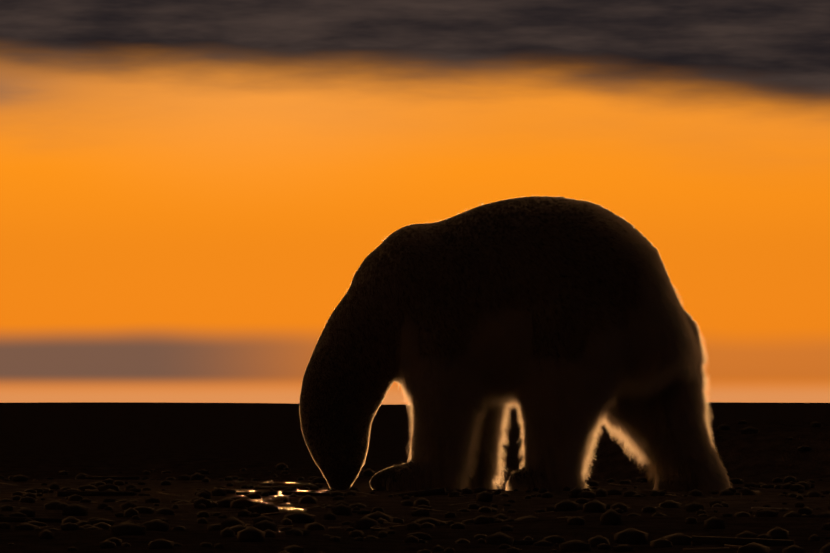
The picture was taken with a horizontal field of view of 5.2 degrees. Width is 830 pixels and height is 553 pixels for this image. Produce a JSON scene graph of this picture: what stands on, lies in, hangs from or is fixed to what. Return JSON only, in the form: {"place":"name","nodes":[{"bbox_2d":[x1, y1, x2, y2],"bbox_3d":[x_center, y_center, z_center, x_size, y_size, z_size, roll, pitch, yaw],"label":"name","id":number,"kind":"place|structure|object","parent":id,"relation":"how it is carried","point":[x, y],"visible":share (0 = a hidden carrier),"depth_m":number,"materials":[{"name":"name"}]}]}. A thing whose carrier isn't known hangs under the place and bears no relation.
{"place":"outdoors","nodes":[
{"label":"outdoors","id":0,"kind":"place"},
{"bbox_2d":[0,402,829,552],"bbox_3d":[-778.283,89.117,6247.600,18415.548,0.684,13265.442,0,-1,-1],"label":"ground","id":1,"kind":"structure","parent":0,"point":[41,442],"depth_m":48.81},
{"bbox_2d":[0,420,829,552],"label":"pebbles","id":2,"kind":"object","parent":1,"relation":"on","point":[261,527],"visible":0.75,"depth_m":31.35,"materials":[{"name":"grey"}]},
{"bbox_2d":[299,195,731,490],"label":"polar bear","id":3,"kind":"object","parent":1,"relation":"on","point":[565,324],"visible":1,"depth_m":42.13},
{"bbox_2d":[0,0,829,404],"label":"sky","id":4,"kind":"structure","parent":0,"point":[191,191],"materials":[{"name":"orange"}]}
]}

